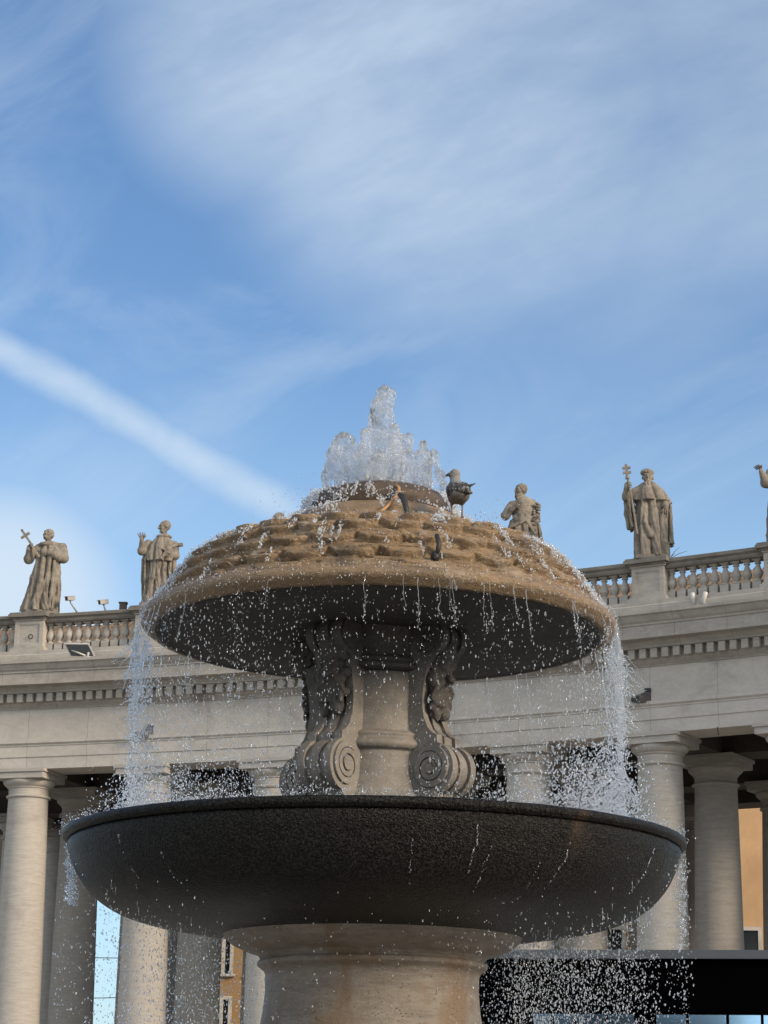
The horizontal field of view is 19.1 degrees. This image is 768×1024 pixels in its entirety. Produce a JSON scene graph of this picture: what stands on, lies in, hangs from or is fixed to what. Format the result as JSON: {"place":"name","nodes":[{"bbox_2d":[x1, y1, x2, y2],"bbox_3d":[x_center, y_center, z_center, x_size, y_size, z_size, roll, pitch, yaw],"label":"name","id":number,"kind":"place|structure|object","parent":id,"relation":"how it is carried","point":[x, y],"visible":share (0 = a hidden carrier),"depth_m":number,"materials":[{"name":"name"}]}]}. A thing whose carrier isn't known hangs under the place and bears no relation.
{"place":"outdoors","nodes":[
{"label":"outdoors","id":0,"kind":"place"},
{"bbox_2d":[0,835,2,868],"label":"grey building","id":1,"kind":"structure","parent":0,"point":[1,842],"depth_m":116.56,"materials":[{"name":"paint"}]},
{"bbox_2d":[219,939,242,1023],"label":"ochre building","id":2,"kind":"structure","parent":0,"point":[233,1015],"depth_m":115.76,"materials":[{"name":"paint"}]},
{"bbox_2d":[219,996,231,1023],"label":"window","id":3,"kind":"structure","parent":2,"relation":"in","point":[223,1018],"depth_m":115.33,"materials":[{"name":"stone"}]},
{"bbox_2d":[220,939,234,976],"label":"window","id":4,"kind":"structure","parent":2,"relation":"in","point":[225,967],"depth_m":116.03,"materials":[{"name":"stone"}]},
{"bbox_2d":[62,480,686,1023],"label":"fountain","id":5,"kind":"object","parent":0,"point":[248,864],"visible":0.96,"depth_m":20.68,"materials":[{"name":"stone"}]},
{"bbox_2d":[321,447,344,487],"bbox_3d":[-0.476,-0.419,23.055,0.330,0.518,0.184,-3,-16,13],"label":"water jet","id":6,"kind":"object","parent":5,"relation":"on","point":[332,468],"visible":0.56,"depth_m":23.03,"materials":[{"name":"white"}]},
{"bbox_2d":[330,432,357,483],"bbox_3d":[-0.366,-0.484,22.860,0.346,0.667,0.199,1,-15,0],"label":"water jet","id":7,"kind":"object","parent":5,"relation":"on","point":[342,439],"visible":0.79,"depth_m":22.82,"materials":[{"name":"white"}]},
{"bbox_2d":[354,428,373,481],"bbox_3d":[-0.178,-0.518,22.768,0.226,0.682,0.213,11,-18,-31],"label":"water jet","id":8,"kind":"object","parent":5,"relation":"on","point":[365,446],"visible":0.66,"depth_m":22.71,"materials":[{"name":"white"}]},
{"bbox_2d":[52,824,695,1023],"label":"dripping water","id":9,"kind":"structure","parent":5,"relation":"hanging from","point":[70,885],"depth_m":21.54,"materials":[{"name":"white liquid"}]},
{"bbox_2d":[52,685,695,842],"bbox_3d":[-0.078,2.515,22.118,6.117,1.403,6.273,1,-15,0],"label":"splash","id":10,"kind":"object","parent":5,"relation":"on","point":[603,799],"visible":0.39,"depth_m":20.65,"materials":[{"name":"white liquid"}]},
{"bbox_2d":[363,449,386,480],"bbox_3d":[-0.086,-0.380,22.515,0.254,0.505,0.226,1,-15,0],"label":"water jet","id":11,"kind":"object","parent":5,"relation":"on","point":[373,467],"visible":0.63,"depth_m":22.46,"materials":[{"name":"white"}]},
{"bbox_2d":[106,575,645,818],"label":"falling drops","id":12,"kind":"object","parent":5,"relation":"on","point":[618,659],"visible":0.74,"depth_m":21.79,"materials":[{"name":"white liquid"}]},
{"bbox_2d":[138,480,618,643],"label":"trickles","id":13,"kind":"object","parent":5,"relation":"on","point":[307,502],"visible":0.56,"depth_m":21.73,"materials":[{"name":"white liquid"}]},
{"bbox_2d":[251,430,508,527],"bbox_3d":[-0.028,-0.400,22.940,2.584,1.402,2.573,1,-15,0],"label":"spray","id":14,"kind":"object","parent":5,"relation":"on","point":[340,475],"visible":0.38,"depth_m":22.59,"materials":[{"name":"white liquid"}]},
{"bbox_2d":[367,385,396,470],"bbox_3d":[-0.010,-0.715,23.030,0.340,1.182,0.323,1,-15,0],"label":"water jet","id":15,"kind":"object","parent":5,"relation":"on","point":[381,416],"visible":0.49,"depth_m":22.99,"materials":[{"name":"white"}]},
{"bbox_2d":[379,484,400,510],"bbox_3d":[0.059,-0.119,21.933,0.110,0.450,0.505,-6,-17,23],"label":"hose","id":16,"kind":"object","parent":5,"relation":"attached to","point":[393,499],"visible":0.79,"depth_m":21.92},
{"bbox_2d":[384,423,404,481],"bbox_3d":[0.105,-0.534,22.719,0.216,0.730,0.226,1,-15,0],"label":"water jet","id":17,"kind":"object","parent":5,"relation":"on","point":[395,442],"visible":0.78,"depth_m":22.65,"materials":[{"name":"white"}]},
{"bbox_2d":[397,492,408,512],"bbox_3d":[0.185,-0.075,21.771,0.058,0.284,0.221,7,-17,-22],"label":"pipe","id":18,"kind":"object","parent":5,"relation":"on","point":[402,497],"visible":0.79,"depth_m":21.72,"materials":[{"name":"grey metal"}]},
{"bbox_2d":[402,433,415,483],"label":"water jet","id":19,"kind":"object","parent":5,"relation":"on","point":[408,440],"visible":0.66,"depth_m":22.81,"materials":[{"name":"white"}]},
{"bbox_2d":[413,440,433,486],"bbox_3d":[0.370,-0.465,23.020,0.281,0.555,0.168,1,-15,0],"label":"water jet","id":20,"kind":"object","parent":5,"relation":"on","point":[426,455],"visible":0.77,"depth_m":22.96,"materials":[{"name":"white"}]},
{"bbox_2d":[422,448,447,492],"bbox_3d":[0.505,-0.411,23.070,0.311,0.474,0.158,6,-16,-18],"label":"water jet","id":21,"kind":"object","parent":5,"relation":"on","point":[439,475],"visible":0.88,"depth_m":23.05,"materials":[{"name":"white"}]},
{"bbox_2d":[431,534,440,560],"bbox_3d":[0.469,0.318,20.566,0.081,0.280,0.145,3,-16,-9],"label":"pipe","id":22,"kind":"object","parent":5,"relation":"on","point":[435,555],"visible":1,"depth_m":20.51,"materials":[{"name":"grey metal"}]},
{"bbox_2d":[446,469,475,517],"bbox_3d":[0.729,-0.199,21.754,0.282,0.511,0.354,1,-15,0],"label":"gull","id":23,"kind":"object","parent":5,"relation":"on","point":[458,491],"visible":1,"depth_m":21.66,"materials":[{"name":"grey"}]},
{"bbox_2d":[0,541,767,1023],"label":"colonnade","id":24,"kind":"object","parent":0,"point":[698,707],"visible":0.44,"depth_m":80.53,"materials":[{"name":"stone"}]},
{"bbox_2d":[19,529,68,613],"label":"statue","id":25,"kind":"object","parent":24,"relation":"on","point":[48,555],"visible":0.96,"depth_m":85.53,"materials":[{"name":"stone"}]},
{"bbox_2d":[65,596,77,611],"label":"security camera","id":26,"kind":"object","parent":24,"relation":"on","point":[70,598],"visible":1,"depth_m":85.06,"materials":[{"name":"white metal"}]},
{"bbox_2d":[65,643,94,656],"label":"floodlight","id":27,"kind":"object","parent":24,"relation":"on","point":[80,649],"visible":1,"depth_m":82.92,"materials":[{"name":"metal"}]},
{"bbox_2d":[97,599,108,610],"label":"security camera","id":28,"kind":"object","parent":24,"relation":"on","point":[103,602],"visible":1,"depth_m":84.62,"materials":[{"name":"white metal"}]},
{"bbox_2d":[119,602,127,609],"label":"junction box","id":29,"kind":"object","parent":24,"relation":"on","point":[122,605],"visible":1,"depth_m":84.25,"materials":[{"name":"metal"}]},
{"bbox_2d":[137,520,182,604],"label":"statue","id":30,"kind":"object","parent":24,"relation":"on","point":[159,553],"visible":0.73,"depth_m":84.10,"materials":[{"name":"stone"}]},
{"bbox_2d":[273,512,283,518],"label":"statue","id":31,"kind":"object","parent":24,"relation":"on","point":[278,514],"visible":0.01,"depth_m":82.86,"materials":[{"name":"stone"}]},
{"bbox_2d":[501,483,542,539],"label":"statue","id":32,"kind":"object","parent":24,"relation":"on","point":[522,509],"visible":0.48,"depth_m":78.52,"materials":[{"name":"stone"}]},
{"bbox_2d":[622,464,674,558],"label":"statue","id":33,"kind":"object","parent":24,"relation":"on","point":[648,515],"visible":0.98,"depth_m":76.14,"materials":[{"name":"stone"}]},
{"bbox_2d":[690,592,695,604],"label":"spotlight","id":34,"kind":"object","parent":24,"relation":"on","point":[692,598],"visible":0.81,"depth_m":74.03,"materials":[{"name":"white metal"}]},
{"bbox_2d":[700,591,707,603],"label":"spotlight","id":35,"kind":"object","parent":24,"relation":"on","point":[704,597],"visible":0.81,"depth_m":73.83,"materials":[{"name":"white metal"}]},
{"bbox_2d":[753,464,767,540],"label":"statue","id":36,"kind":"object","parent":24,"relation":"on","point":[763,475],"visible":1,"depth_m":73.97,"materials":[{"name":"stone"}]},
{"bbox_2d":[0,0,767,1023],"label":"sky","id":37,"kind":"structure","parent":0,"point":[226,226],"materials":[{"name":"blue"}]},
{"bbox_2d":[608,923,627,949],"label":"yellow building","id":38,"kind":"structure","parent":0,"point":[624,936],"depth_m":114.44,"materials":[{"name":"paint"}]},
{"bbox_2d":[608,926,625,949],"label":"window","id":39,"kind":"structure","parent":38,"relation":"in","point":[623,935],"depth_m":114.43,"materials":[{"name":"glass"}]},
{"bbox_2d":[479,950,767,1023],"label":"pavilion","id":40,"kind":"structure","parent":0,"point":[730,987],"depth_m":34.84,"materials":[{"name":"metal"},{"name":"glass"}]},
{"bbox_2d":[531,1010,552,1023],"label":"window","id":41,"kind":"structure","parent":40,"relation":"in","point":[539,1015],"depth_m":34.96,"materials":[{"name":"blue glass"}]},
{"bbox_2d":[552,1010,575,1023],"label":"window","id":42,"kind":"structure","parent":40,"relation":"in","point":[561,1021],"depth_m":34.90,"materials":[{"name":"blue glass"}]},
{"bbox_2d":[574,1010,606,1023],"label":"window","id":43,"kind":"structure","parent":40,"relation":"in","point":[593,1019],"depth_m":34.83,"materials":[{"name":"blue glass"}]},
{"bbox_2d":[606,1010,635,1023],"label":"window","id":44,"kind":"structure","parent":40,"relation":"in","point":[632,1019],"depth_m":34.75,"materials":[{"name":"blue glass"}]},
{"bbox_2d":[654,1010,687,1023],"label":"window","id":45,"kind":"structure","parent":40,"relation":"in","point":[672,1019],"depth_m":34.63,"materials":[{"name":"blue glass"}]},
{"bbox_2d":[687,1011,727,1023],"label":"window","id":46,"kind":"structure","parent":40,"relation":"in","point":[694,1019],"depth_m":34.53,"materials":[{"name":"blue glass"}]},
{"bbox_2d":[727,1011,762,1023],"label":"window","id":47,"kind":"structure","parent":40,"relation":"in","point":[732,1019],"depth_m":34.43,"materials":[{"name":"blue glass"}]},
{"bbox_2d":[763,1011,767,1023],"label":"window","id":48,"kind":"structure","parent":40,"relation":"in","point":[765,1017],"depth_m":34.38,"materials":[{"name":"blue glass"}]},
{"bbox_2d":[738,808,763,949],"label":"orange building","id":49,"kind":"structure","parent":0,"point":[750,826],"depth_m":111.38,"materials":[{"name":"paint"}]},
{"bbox_2d":[744,927,761,949],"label":"window","id":50,"kind":"structure","parent":49,"relation":"in","point":[752,935],"depth_m":110.50,"materials":[{"name":"glass"}]}
]}

